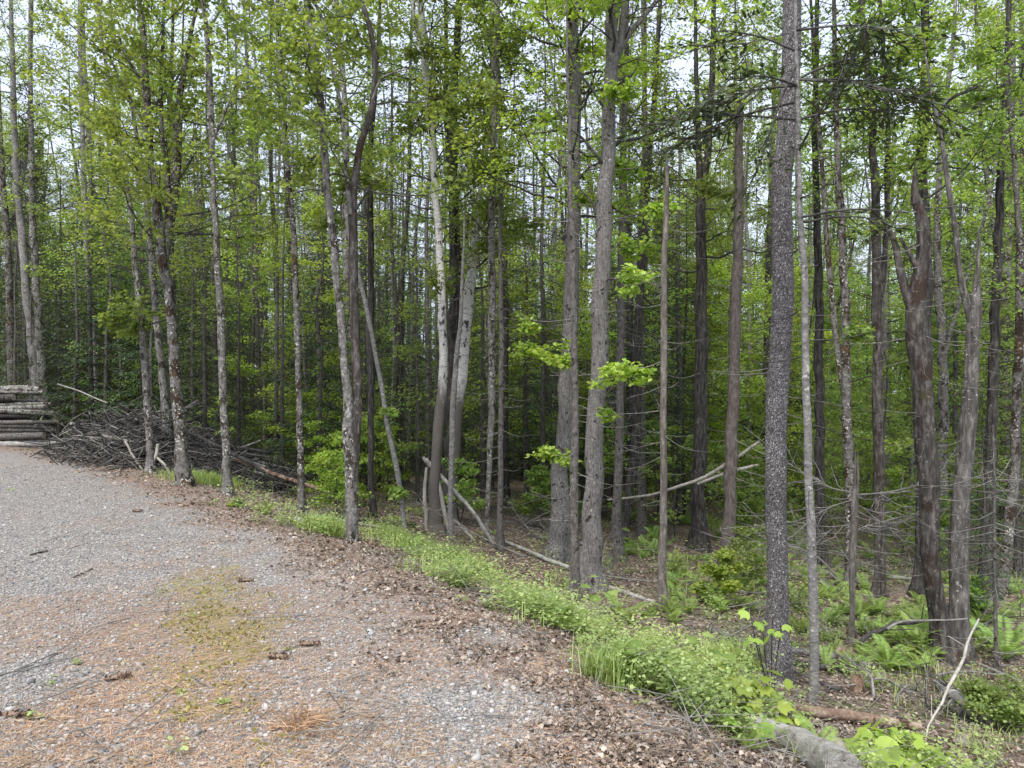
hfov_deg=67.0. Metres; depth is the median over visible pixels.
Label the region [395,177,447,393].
bare conifer
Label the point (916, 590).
dead branch
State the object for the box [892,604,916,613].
fern
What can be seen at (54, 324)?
conifer
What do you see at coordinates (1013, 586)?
fern
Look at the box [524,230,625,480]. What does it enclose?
broadleaf tree
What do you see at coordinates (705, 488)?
sapling
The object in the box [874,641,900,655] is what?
fern
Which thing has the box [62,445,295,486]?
brush debris
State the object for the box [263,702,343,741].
needle tuft
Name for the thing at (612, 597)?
fern
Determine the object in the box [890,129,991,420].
broadleaf tree
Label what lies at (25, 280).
maple tree
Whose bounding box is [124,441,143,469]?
fallen stick
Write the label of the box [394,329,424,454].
conifer
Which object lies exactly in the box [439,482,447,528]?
leaning stick
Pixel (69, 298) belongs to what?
conifer
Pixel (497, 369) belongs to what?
conifer
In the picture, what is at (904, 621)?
fallen branch
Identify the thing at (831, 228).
bare conifer
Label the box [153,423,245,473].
branch
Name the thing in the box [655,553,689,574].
fern
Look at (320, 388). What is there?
conifer
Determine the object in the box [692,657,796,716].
maple seedling
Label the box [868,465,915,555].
sapling
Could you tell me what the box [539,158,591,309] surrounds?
bare conifer
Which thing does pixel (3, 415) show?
stacked log
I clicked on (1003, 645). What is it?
fern
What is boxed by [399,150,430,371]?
bare conifer
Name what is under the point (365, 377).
sapling
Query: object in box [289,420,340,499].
sapling
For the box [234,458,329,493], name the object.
fallen pole
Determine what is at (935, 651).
fern
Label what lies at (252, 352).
conifer
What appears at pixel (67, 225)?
broadleaf tree
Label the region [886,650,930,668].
fern
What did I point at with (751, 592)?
fallen pole
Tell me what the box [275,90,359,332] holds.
broadleaf tree
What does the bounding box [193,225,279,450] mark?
conifer
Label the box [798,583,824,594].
fern
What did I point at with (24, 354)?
conifer
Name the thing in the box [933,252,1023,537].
broadleaf tree
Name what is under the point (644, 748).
leaf litter
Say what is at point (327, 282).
bare conifer
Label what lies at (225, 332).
conifer
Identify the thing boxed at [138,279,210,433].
conifer
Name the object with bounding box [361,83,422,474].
bare conifer
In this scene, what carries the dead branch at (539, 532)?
on the ground at (671, 548)
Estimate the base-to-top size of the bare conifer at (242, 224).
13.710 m
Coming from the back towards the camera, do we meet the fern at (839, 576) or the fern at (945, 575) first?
the fern at (945, 575)
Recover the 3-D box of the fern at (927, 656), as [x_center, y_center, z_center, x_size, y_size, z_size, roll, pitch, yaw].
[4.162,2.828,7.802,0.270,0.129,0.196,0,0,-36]
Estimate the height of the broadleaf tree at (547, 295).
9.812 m
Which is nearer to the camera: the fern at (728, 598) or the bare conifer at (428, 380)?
the fern at (728, 598)
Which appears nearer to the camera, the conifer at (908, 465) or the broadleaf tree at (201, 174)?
the conifer at (908, 465)
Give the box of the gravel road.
[0,446,736,767]
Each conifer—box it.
[0,122,73,424]
[0,125,68,424]
[0,164,42,380]
[0,171,52,424]
[0,181,20,384]
[0,201,20,378]
[0,210,51,424]
[0,236,70,424]
[0,237,64,424]
[0,287,20,385]
[1,151,81,413]
[3,99,53,301]
[11,215,133,443]
[15,177,85,438]
[17,255,99,429]
[18,302,81,423]
[22,55,138,422]
[29,119,140,435]
[33,195,160,426]
[41,228,82,422]
[42,232,80,428]
[42,263,81,426]
[53,242,129,413]
[54,256,81,414]
[63,112,104,410]
[65,114,135,415]
[78,154,158,414]
[83,183,133,410]
[83,220,202,426]
[94,228,195,415]
[108,254,165,414]
[120,8,208,364]
[133,254,166,403]
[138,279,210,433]
[146,175,244,429]
[153,73,284,436]
[153,196,211,424]
[156,172,259,440]
[159,158,256,440]
[160,238,211,416]
[175,166,210,423]
[176,118,209,391]
[178,152,225,421]
[179,198,245,440]
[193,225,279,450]
[197,71,257,421]
[198,1,268,440]
[200,0,269,450]
[202,192,234,393]
[209,281,273,443]
[213,1,291,448]
[216,154,291,452]
[231,0,312,454]
[231,202,324,469]
[231,220,288,414]
[232,183,250,377]
[233,0,318,453]
[234,221,271,412]
[236,63,315,431]
[241,194,285,448]
[245,213,367,485]
[253,2,310,455]
[258,300,332,461]
[259,130,286,377]
[260,70,333,436]
[262,158,313,456]
[263,100,319,335]
[263,103,312,407]
[269,236,341,472]
[276,70,343,405]
[279,131,307,302]
[284,199,337,421]
[286,234,342,434]
[289,197,342,434]
[291,270,381,480]
[292,51,344,429]
[299,208,361,431]
[301,146,342,414]
[302,221,339,407]
[308,86,423,467]
[322,292,384,455]
[326,227,409,488]
[330,195,341,446]
[331,195,394,430]
[339,193,380,380]
[352,1,425,460]
[352,46,431,420]
[352,118,391,373]
[357,1,443,486]
[358,165,397,392]
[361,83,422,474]
[365,151,437,490]
[367,139,396,332]
[374,145,401,369]
[374,201,419,424]
[374,225,465,501]
[374,341,394,446]
[375,94,397,391]
[376,202,408,389]
[376,314,422,465]
[378,191,437,471]
[385,141,421,335]
[387,0,474,495]
[389,44,447,483]
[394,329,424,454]
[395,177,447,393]
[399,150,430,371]
[405,307,473,478]
[407,206,446,466]
[408,179,447,415]
[411,300,486,487]
[413,248,437,410]
[414,46,467,457]
[418,82,458,472]
[418,206,434,449]
[420,63,550,492]
[420,219,496,477]
[432,313,480,477]
[436,198,515,477]
[437,207,529,511]
[446,157,496,400]
[459,3,548,505]
[461,321,517,484]
[462,223,497,451]
[464,246,520,470]
[472,163,581,503]
[476,175,519,469]
[483,62,534,376]
[493,387,520,471]
[495,142,526,473]
[496,289,584,494]
[496,339,536,479]
[503,170,586,515]
[508,164,554,463]
[508,276,552,470]
[509,92,557,476]
[509,158,538,468]
[509,379,535,475]
[510,115,529,466]
[511,214,581,468]
[513,225,556,461]
[514,1,594,460]
[515,151,548,419]
[517,12,580,465]
[519,175,547,445]
[532,23,590,434]
[535,166,561,434]
[537,190,558,370]
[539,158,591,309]
[539,197,592,461]
[545,94,594,412]
[545,297,625,511]
[556,0,719,536]
[564,26,641,505]
[578,128,614,480]
[578,188,672,506]
[580,154,595,273]
[580,321,646,510]
[581,0,686,524]
[582,192,614,491]
[583,77,657,436]
[589,1,660,485]
[604,89,764,523]
[613,125,632,352]
[624,158,709,526]
[634,96,681,472]
[636,57,695,510]
[649,185,682,483]
[649,241,693,501]
[675,168,716,420]
[738,236,810,484]
[741,176,766,480]
[744,315,813,484]
[788,205,814,499]
[792,171,813,497]
[795,206,858,504]
[798,104,866,499]
[798,213,836,398]
[823,146,871,422]
[830,400,866,505]
[832,105,901,515]
[843,407,872,504]
[851,165,915,470]
[869,175,905,428]
[885,127,1012,535]
[890,108,936,508]
[891,289,908,500]
[899,359,973,499]
[904,125,991,510]
[933,196,963,419]
[941,429,1023,624]
[946,166,1023,577]
[948,184,995,536]
[957,8,1023,402]
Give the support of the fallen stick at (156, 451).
on the ground at (671, 548)
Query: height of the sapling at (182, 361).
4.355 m
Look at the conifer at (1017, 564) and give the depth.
14.99 m
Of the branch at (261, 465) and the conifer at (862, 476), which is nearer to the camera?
the branch at (261, 465)
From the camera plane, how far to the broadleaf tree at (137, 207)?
24.52 m
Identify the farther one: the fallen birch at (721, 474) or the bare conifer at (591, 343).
the bare conifer at (591, 343)
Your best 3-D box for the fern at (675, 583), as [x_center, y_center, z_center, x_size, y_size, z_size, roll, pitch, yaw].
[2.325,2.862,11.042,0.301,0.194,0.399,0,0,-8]
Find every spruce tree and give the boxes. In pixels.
[64,2,106,308]
[207,1,277,455]
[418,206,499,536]
[564,1,684,561]
[637,0,665,491]
[708,0,842,684]
[751,50,794,513]
[889,0,1023,600]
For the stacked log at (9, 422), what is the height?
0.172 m
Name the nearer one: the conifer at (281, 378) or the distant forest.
the conifer at (281, 378)
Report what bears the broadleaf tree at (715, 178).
on the ground at (671, 548)
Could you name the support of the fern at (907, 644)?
on the ground at (671, 548)
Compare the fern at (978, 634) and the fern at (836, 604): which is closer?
the fern at (978, 634)
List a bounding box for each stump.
[834,646,855,662]
[849,672,865,693]
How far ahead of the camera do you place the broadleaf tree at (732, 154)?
29.37 m
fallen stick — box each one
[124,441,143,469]
[154,444,159,459]
[156,457,170,474]
[895,684,909,700]
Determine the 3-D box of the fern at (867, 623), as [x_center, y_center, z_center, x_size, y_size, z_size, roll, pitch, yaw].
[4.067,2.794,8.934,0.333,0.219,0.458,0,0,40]
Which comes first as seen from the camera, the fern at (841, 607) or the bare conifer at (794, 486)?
the fern at (841, 607)
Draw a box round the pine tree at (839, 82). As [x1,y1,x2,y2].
[583,0,1000,706]
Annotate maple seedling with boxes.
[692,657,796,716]
[713,705,776,740]
[737,607,792,700]
[763,708,810,726]
[843,716,943,767]
[922,745,977,767]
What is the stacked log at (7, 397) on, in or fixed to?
on the stacked log at (19, 403)
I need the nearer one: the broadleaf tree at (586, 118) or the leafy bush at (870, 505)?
the leafy bush at (870, 505)
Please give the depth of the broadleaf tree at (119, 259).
26.66 m
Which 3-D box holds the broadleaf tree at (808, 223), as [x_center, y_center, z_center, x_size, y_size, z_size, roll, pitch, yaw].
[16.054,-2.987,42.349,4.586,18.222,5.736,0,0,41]
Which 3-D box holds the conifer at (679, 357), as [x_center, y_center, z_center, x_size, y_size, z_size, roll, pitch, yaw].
[4.316,-1.982,19.741,3.866,11.360,3.938,0,0,42]
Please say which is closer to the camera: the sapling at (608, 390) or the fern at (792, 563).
the fern at (792, 563)
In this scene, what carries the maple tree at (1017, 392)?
on the ground at (671, 548)
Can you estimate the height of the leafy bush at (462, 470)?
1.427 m
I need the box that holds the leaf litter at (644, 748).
[4,448,1023,767]
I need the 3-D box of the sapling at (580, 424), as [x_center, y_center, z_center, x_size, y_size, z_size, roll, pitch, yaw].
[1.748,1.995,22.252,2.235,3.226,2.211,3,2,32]
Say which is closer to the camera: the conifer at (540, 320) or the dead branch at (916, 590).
the dead branch at (916, 590)
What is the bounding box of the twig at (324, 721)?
[255,691,376,728]
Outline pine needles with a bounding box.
[0,517,740,767]
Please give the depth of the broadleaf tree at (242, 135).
45.04 m
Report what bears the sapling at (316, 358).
on the ground at (671, 548)
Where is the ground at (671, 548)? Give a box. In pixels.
[1,396,1023,767]
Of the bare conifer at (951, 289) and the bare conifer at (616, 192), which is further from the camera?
the bare conifer at (951, 289)
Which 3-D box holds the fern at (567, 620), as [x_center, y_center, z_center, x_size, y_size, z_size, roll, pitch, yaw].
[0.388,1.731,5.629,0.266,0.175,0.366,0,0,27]
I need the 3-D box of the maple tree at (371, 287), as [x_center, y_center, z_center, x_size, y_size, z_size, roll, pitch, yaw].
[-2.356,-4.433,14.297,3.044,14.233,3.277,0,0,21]
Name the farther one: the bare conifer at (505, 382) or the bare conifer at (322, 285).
the bare conifer at (322, 285)
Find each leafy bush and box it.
[275,398,330,479]
[310,448,373,511]
[359,414,403,490]
[441,452,491,522]
[507,464,550,529]
[543,466,582,514]
[607,485,636,520]
[688,546,750,598]
[706,437,764,537]
[725,524,766,587]
[861,476,906,520]
[942,573,992,615]
[953,675,1010,707]
[956,666,1023,734]
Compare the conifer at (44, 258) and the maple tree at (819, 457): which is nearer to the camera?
the maple tree at (819, 457)
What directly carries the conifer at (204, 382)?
on the ground at (671, 548)
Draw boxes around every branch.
[5,428,163,460]
[81,409,187,440]
[82,413,104,423]
[98,438,220,470]
[100,434,246,470]
[105,435,173,449]
[108,442,130,448]
[117,418,162,440]
[129,458,259,466]
[132,421,170,432]
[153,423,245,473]
[171,440,265,467]
[184,400,198,409]
[186,414,203,422]
[192,454,233,459]
[210,460,332,484]
[232,451,270,457]
[238,446,269,454]
[242,440,260,446]
[248,458,294,470]
[265,467,306,481]
[406,486,526,556]
[471,509,539,529]
[494,491,542,539]
[511,515,548,529]
[517,506,578,528]
[528,511,550,544]
[576,591,619,628]
[602,534,620,575]
[669,572,718,586]
[677,599,800,644]
[681,607,747,641]
[693,517,844,585]
[701,595,794,609]
[731,636,845,691]
[746,590,808,606]
[747,551,847,593]
[766,548,840,582]
[802,603,841,639]
[820,664,912,693]
[826,643,888,697]
[829,556,888,573]
[857,604,923,644]
[871,548,974,564]
[887,618,967,629]
[890,633,960,694]
[891,673,970,721]
[895,639,963,730]
[899,553,914,575]
[902,581,947,605]
[906,544,999,565]
[925,618,979,737]
[936,684,962,704]
[941,657,1015,708]
[974,596,1023,633]
[984,643,1023,672]
[990,667,1023,693]
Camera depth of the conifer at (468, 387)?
27.79 m
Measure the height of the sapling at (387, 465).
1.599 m
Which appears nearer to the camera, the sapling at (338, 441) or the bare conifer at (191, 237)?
the sapling at (338, 441)
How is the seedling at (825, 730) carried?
on the ground at (671, 548)
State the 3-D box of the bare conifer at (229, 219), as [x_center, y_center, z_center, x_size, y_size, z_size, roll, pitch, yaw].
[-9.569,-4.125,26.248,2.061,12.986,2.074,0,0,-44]
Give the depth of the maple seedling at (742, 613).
5.95 m
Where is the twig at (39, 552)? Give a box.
[30,550,47,555]
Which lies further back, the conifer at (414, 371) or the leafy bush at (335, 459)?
the conifer at (414, 371)
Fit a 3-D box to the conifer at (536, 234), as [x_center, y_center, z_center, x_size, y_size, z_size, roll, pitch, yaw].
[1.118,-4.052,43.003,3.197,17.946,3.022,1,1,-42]
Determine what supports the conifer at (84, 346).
on the ground at (671, 548)
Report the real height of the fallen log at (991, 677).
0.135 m
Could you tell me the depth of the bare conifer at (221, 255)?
35.52 m
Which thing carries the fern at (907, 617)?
on the ground at (671, 548)
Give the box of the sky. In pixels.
[0,0,1023,395]
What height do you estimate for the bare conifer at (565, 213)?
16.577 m
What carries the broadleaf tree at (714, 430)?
on the ground at (671, 548)
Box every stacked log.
[0,386,40,390]
[0,390,43,393]
[0,394,15,400]
[0,398,36,402]
[0,402,47,405]
[0,404,47,408]
[0,409,55,414]
[0,413,51,417]
[0,417,58,419]
[0,419,59,424]
[0,424,51,428]
[0,427,54,431]
[0,431,55,433]
[0,432,45,439]
[0,439,49,440]
[0,441,57,446]
[15,391,45,395]
[46,434,61,437]
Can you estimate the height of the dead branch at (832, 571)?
1.411 m
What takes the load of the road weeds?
on the gravel road
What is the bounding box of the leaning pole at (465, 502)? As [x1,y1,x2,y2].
[425,458,493,542]
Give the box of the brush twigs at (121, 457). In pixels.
[29,395,320,497]
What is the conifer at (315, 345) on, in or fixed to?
on the ground at (671, 548)
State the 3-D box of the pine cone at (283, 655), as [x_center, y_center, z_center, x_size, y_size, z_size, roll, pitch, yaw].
[-1.325,1.547,4.400,0.132,0.047,0.047,0,0,6]
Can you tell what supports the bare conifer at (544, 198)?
on the ground at (671, 548)
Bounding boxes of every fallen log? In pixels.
[319,513,416,526]
[529,533,581,545]
[705,624,764,652]
[748,716,862,767]
[774,704,921,730]
[791,646,869,667]
[794,660,849,675]
[872,573,911,580]
[932,679,973,711]
[936,697,995,727]
[986,672,1023,690]
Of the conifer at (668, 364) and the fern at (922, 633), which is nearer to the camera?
the fern at (922, 633)
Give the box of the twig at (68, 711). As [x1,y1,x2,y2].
[40,701,98,724]
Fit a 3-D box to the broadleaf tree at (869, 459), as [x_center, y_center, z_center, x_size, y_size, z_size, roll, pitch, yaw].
[10.431,-0.629,19.506,4.832,9.595,5.023,3,1,29]
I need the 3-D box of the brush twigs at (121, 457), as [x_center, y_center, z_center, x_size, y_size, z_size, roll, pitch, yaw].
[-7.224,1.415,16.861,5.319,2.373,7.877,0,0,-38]
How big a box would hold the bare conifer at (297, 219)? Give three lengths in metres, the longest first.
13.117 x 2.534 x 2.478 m
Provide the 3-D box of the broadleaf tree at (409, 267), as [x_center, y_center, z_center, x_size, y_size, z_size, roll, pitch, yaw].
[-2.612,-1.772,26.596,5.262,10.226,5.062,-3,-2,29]
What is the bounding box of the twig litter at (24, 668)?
[0,456,1023,767]
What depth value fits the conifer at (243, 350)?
29.82 m
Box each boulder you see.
[825,736,847,749]
[952,735,972,747]
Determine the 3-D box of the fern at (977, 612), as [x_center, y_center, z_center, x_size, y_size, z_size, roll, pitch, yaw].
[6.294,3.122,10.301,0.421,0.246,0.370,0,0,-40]
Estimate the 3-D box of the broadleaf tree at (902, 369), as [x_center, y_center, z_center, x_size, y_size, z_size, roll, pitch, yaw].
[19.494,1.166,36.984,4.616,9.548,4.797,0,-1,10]
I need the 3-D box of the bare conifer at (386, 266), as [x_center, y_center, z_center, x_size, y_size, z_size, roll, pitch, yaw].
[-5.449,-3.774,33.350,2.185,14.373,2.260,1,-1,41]
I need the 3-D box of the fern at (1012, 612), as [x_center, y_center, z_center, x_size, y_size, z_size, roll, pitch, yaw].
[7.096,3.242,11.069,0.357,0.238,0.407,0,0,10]
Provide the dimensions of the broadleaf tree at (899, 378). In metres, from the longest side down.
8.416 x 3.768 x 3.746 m
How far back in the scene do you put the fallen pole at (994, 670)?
7.88 m
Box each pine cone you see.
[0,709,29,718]
[104,671,131,680]
[236,577,253,581]
[267,651,290,659]
[299,639,320,646]
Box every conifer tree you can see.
[455,110,540,551]
[507,0,653,601]
[903,425,1023,672]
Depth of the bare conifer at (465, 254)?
31.48 m
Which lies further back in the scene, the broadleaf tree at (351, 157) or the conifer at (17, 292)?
the broadleaf tree at (351, 157)
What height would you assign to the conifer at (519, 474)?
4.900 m
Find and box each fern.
[255,501,278,513]
[313,521,329,533]
[322,527,344,536]
[396,534,432,554]
[438,572,476,586]
[512,590,561,621]
[546,604,583,631]
[602,590,640,610]
[611,601,652,624]
[628,543,639,553]
[629,536,655,554]
[636,548,649,557]
[641,534,650,544]
[644,525,659,540]
[645,538,658,551]
[652,602,685,616]
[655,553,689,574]
[655,580,684,597]
[656,594,682,612]
[662,609,684,623]
[666,549,686,562]
[667,571,691,582]
[667,596,680,605]
[669,592,699,611]
[671,580,685,587]
[677,564,691,575]
[679,512,690,524]
[682,568,708,582]
[685,555,700,562]
[690,581,729,605]
[704,587,733,606]
[706,595,729,611]
[712,526,720,538]
[723,594,753,608]
[729,571,758,587]
[731,728,771,749]
[738,579,761,590]
[741,596,765,610]
[747,574,766,585]
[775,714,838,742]
[788,553,799,564]
[788,561,807,577]
[789,582,801,588]
[789,585,822,606]
[789,614,821,632]
[795,574,818,585]
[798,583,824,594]
[799,565,826,578]
[804,607,846,623]
[806,584,835,598]
[808,644,841,667]
[818,567,837,576]
[818,579,839,586]
[819,587,838,596]
[822,581,848,593]
[823,639,848,650]
[825,591,840,600]
[827,599,843,607]
[831,557,843,564]
[832,573,843,584]
[834,537,844,544]
[834,586,848,599]
[834,604,848,613]
[835,649,864,667]
[838,597,871,617]
[842,590,864,602]
[842,650,872,664]
[847,612,875,633]
[848,637,879,650]
[852,643,875,655]
[853,633,910,669]
[855,589,889,613]
[855,649,867,656]
[856,572,870,590]
[857,542,873,559]
[857,601,881,614]
[860,614,894,635]
[864,604,885,615]
[866,569,898,578]
[872,614,928,641]
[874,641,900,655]
[874,645,914,661]
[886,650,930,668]
[887,548,905,554]
[887,606,902,618]
[888,607,904,619]
[889,609,943,645]
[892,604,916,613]
[898,597,916,607]
[899,636,924,653]
[904,652,934,669]
[904,653,933,667]
[908,627,945,653]
[909,590,925,603]
[909,595,927,610]
[910,646,943,660]
[912,604,928,624]
[921,654,936,667]
[941,570,948,580]
[969,616,1011,644]
[970,610,992,623]
[970,615,1023,659]
[973,608,992,624]
[974,639,987,647]
[975,601,1013,621]
[999,601,1019,617]
[1002,623,1023,642]
[1003,599,1023,609]
[1006,583,1023,591]
[1008,643,1023,655]
[1009,577,1023,588]
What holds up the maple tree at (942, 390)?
on the ground at (671, 548)
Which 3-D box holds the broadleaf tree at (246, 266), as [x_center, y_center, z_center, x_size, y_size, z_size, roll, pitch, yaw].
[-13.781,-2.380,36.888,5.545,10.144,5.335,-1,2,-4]
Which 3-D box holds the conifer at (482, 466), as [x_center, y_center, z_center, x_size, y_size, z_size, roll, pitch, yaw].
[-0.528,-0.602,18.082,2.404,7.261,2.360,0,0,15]
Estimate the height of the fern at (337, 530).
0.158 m
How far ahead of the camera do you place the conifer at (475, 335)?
35.73 m
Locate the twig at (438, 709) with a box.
[394,692,450,716]
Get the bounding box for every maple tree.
[0,0,73,424]
[0,0,97,438]
[6,0,336,486]
[29,0,251,472]
[40,0,231,467]
[107,0,287,495]
[237,0,396,515]
[304,0,481,517]
[357,0,558,524]
[427,0,698,562]
[437,0,585,542]
[509,0,770,591]
[589,0,700,544]
[601,0,836,552]
[699,0,949,592]
[711,0,941,568]
[800,0,1019,598]
[838,0,1023,597]
[840,161,1008,668]
[846,0,1023,565]
[917,39,1023,664]
[936,0,1023,596]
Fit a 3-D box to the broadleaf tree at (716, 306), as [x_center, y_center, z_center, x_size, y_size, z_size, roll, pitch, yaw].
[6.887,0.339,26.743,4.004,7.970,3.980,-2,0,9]
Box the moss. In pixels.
[115,549,304,767]
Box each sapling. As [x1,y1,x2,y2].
[54,380,100,428]
[130,313,232,424]
[197,396,236,438]
[229,393,255,443]
[229,415,249,451]
[231,326,293,439]
[241,420,269,458]
[245,329,333,455]
[254,299,376,423]
[261,409,296,464]
[264,391,340,474]
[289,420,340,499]
[306,415,376,507]
[329,307,433,487]
[339,436,378,481]
[360,410,419,500]
[362,383,411,435]
[374,253,522,490]
[374,440,411,483]
[431,344,521,480]
[462,353,537,457]
[530,418,580,469]
[536,338,652,464]
[549,396,584,488]
[624,401,692,515]
[624,438,658,492]
[634,419,723,539]
[635,460,658,496]
[686,440,723,506]
[708,429,745,501]
[709,366,791,483]
[716,478,757,538]
[743,474,764,501]
[749,474,805,543]
[760,409,844,505]
[787,392,858,504]
[787,458,826,523]
[790,375,894,511]
[791,441,872,536]
[794,307,980,517]
[812,436,859,501]
[839,445,908,512]
[860,447,916,492]
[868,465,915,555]
[890,392,982,508]
[893,432,1004,532]
[895,386,997,497]
[899,494,950,571]
[970,385,1023,569]
[972,455,1023,543]
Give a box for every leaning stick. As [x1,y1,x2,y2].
[423,467,427,530]
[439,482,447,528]
[453,519,476,541]
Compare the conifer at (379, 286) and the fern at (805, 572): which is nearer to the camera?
the fern at (805, 572)
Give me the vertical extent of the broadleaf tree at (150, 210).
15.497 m
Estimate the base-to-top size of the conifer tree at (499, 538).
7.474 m
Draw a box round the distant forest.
[0,132,998,512]
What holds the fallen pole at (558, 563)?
on the ground at (671, 548)
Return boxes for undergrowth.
[65,429,1023,767]
[225,451,937,767]
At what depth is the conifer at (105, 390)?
20.88 m
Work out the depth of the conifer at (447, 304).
22.00 m
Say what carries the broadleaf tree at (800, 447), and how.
on the ground at (671, 548)
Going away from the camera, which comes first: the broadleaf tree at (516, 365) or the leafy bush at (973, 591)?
the leafy bush at (973, 591)
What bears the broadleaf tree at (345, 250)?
on the ground at (671, 548)
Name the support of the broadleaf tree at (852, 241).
on the ground at (671, 548)
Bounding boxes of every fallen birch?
[607,441,758,500]
[697,464,758,484]
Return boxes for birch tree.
[172,0,512,541]
[306,0,552,533]
[392,0,566,525]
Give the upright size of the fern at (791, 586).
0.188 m
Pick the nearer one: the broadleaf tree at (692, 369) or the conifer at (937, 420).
the broadleaf tree at (692, 369)
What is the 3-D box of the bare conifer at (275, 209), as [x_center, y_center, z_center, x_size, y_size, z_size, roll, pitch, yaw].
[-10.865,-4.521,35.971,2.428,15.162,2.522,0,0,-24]
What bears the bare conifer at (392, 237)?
on the ground at (671, 548)
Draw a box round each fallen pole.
[57,384,107,402]
[186,429,264,473]
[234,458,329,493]
[315,515,400,531]
[505,540,569,569]
[605,574,656,582]
[609,585,655,602]
[670,588,766,594]
[934,670,1004,675]
[979,663,1023,682]
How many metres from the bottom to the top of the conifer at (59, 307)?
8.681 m
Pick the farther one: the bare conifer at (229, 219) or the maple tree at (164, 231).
the bare conifer at (229, 219)
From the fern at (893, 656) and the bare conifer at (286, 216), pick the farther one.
the bare conifer at (286, 216)
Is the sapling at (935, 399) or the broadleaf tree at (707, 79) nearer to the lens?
the sapling at (935, 399)
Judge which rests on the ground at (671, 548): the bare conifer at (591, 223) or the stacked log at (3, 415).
the bare conifer at (591, 223)
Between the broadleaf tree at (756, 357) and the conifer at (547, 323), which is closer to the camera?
the broadleaf tree at (756, 357)
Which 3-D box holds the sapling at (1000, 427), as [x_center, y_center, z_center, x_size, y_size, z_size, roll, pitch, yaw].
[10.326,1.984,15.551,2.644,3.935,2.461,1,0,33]
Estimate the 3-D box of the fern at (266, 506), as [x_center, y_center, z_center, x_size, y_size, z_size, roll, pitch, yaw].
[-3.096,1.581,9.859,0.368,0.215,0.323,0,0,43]
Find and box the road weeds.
[8,489,467,750]
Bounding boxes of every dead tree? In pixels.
[344,192,409,534]
[600,153,715,604]
[692,95,773,575]
[722,421,1010,646]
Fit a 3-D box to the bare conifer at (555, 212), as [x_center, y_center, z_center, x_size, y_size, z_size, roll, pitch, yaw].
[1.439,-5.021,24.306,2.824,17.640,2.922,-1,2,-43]
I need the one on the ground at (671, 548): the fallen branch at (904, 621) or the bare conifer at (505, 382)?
the bare conifer at (505, 382)
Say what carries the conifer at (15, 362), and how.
on the ground at (671, 548)
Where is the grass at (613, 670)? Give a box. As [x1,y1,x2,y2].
[141,466,1023,767]
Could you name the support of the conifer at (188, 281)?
on the ground at (671, 548)
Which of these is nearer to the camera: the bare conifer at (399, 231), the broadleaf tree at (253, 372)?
the broadleaf tree at (253, 372)
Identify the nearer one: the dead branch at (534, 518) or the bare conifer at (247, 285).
the dead branch at (534, 518)
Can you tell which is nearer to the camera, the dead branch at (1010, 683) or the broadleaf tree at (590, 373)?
the dead branch at (1010, 683)
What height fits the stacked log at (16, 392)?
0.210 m
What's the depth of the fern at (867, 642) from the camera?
8.22 m
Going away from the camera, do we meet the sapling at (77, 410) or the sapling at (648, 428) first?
the sapling at (648, 428)
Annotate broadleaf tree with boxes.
[0,0,87,424]
[0,38,25,223]
[0,98,72,350]
[0,109,43,316]
[0,112,72,368]
[1,206,135,422]
[2,0,166,424]
[2,96,78,364]
[3,185,74,385]
[4,210,146,398]
[21,49,135,311]
[30,240,98,378]
[38,163,201,412]
[50,0,204,362]
[80,213,201,413]
[96,81,186,346]
[100,0,235,413]
[100,210,206,403]
[110,119,208,343]
[131,40,209,307]
[143,181,248,406]
[157,116,248,416]
[162,89,228,426]
[166,269,236,424]
[170,88,226,324]
[177,232,270,431]
[187,243,286,395]
[190,93,280,394]
[194,22,292,433]
[195,187,322,459]
[199,64,309,437]
[221,156,277,411]
[226,193,272,351]
[231,270,290,412]
[233,160,397,479]
[257,169,342,383]
[259,185,323,375]
[268,272,335,414]
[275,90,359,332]
[282,0,439,389]
[296,170,341,314]
[303,244,394,429]
[306,8,399,296]
[330,176,412,395]
[342,179,421,405]
[359,188,511,445]
[406,230,512,449]
[419,136,579,498]
[434,50,506,260]
[467,249,523,441]
[475,233,531,460]
[478,201,585,465]
[496,238,615,445]
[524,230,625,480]
[530,207,692,490]
[532,281,591,434]
[538,133,615,390]
[539,323,590,439]
[545,0,670,480]
[579,320,653,448]
[581,261,658,452]
[608,135,770,517]
[611,158,762,468]
[616,128,683,350]
[626,226,770,512]
[632,136,696,384]
[645,0,850,522]
[645,319,727,467]
[651,237,799,494]
[652,57,762,493]
[652,336,709,476]
[667,223,763,494]
[667,280,763,506]
[669,122,731,483]
[682,0,812,485]
[689,27,767,430]
[710,241,840,485]
[712,194,771,438]
[715,234,814,461]
[715,302,763,461]
[716,46,896,508]
[739,223,897,517]
[745,335,811,464]
[757,126,900,410]
[757,294,865,489]
[761,160,838,377]
[768,0,1023,538]
[789,247,909,517]
[792,297,872,452]
[792,302,899,481]
[798,123,871,347]
[799,109,902,384]
[806,224,857,377]
[811,290,871,494]
[811,357,865,478]
[824,180,1014,546]
[824,244,870,409]
[837,215,902,481]
[851,335,909,477]
[853,206,914,397]
[853,252,984,482]
[853,369,899,497]
[854,342,937,484]
[889,317,949,474]
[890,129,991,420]
[891,172,944,349]
[892,52,1023,459]
[893,291,964,424]
[902,0,1023,547]
[913,185,1013,455]
[929,0,1023,543]
[931,174,987,492]
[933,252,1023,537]
[935,81,1014,365]
[935,137,991,418]
[935,334,1012,512]
[948,318,1014,501]
[950,280,1023,492]
[960,225,1023,522]
[967,0,1023,151]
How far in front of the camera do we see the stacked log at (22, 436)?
20.51 m
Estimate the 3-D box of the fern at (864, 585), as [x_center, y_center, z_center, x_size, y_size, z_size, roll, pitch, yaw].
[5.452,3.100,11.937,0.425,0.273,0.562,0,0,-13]

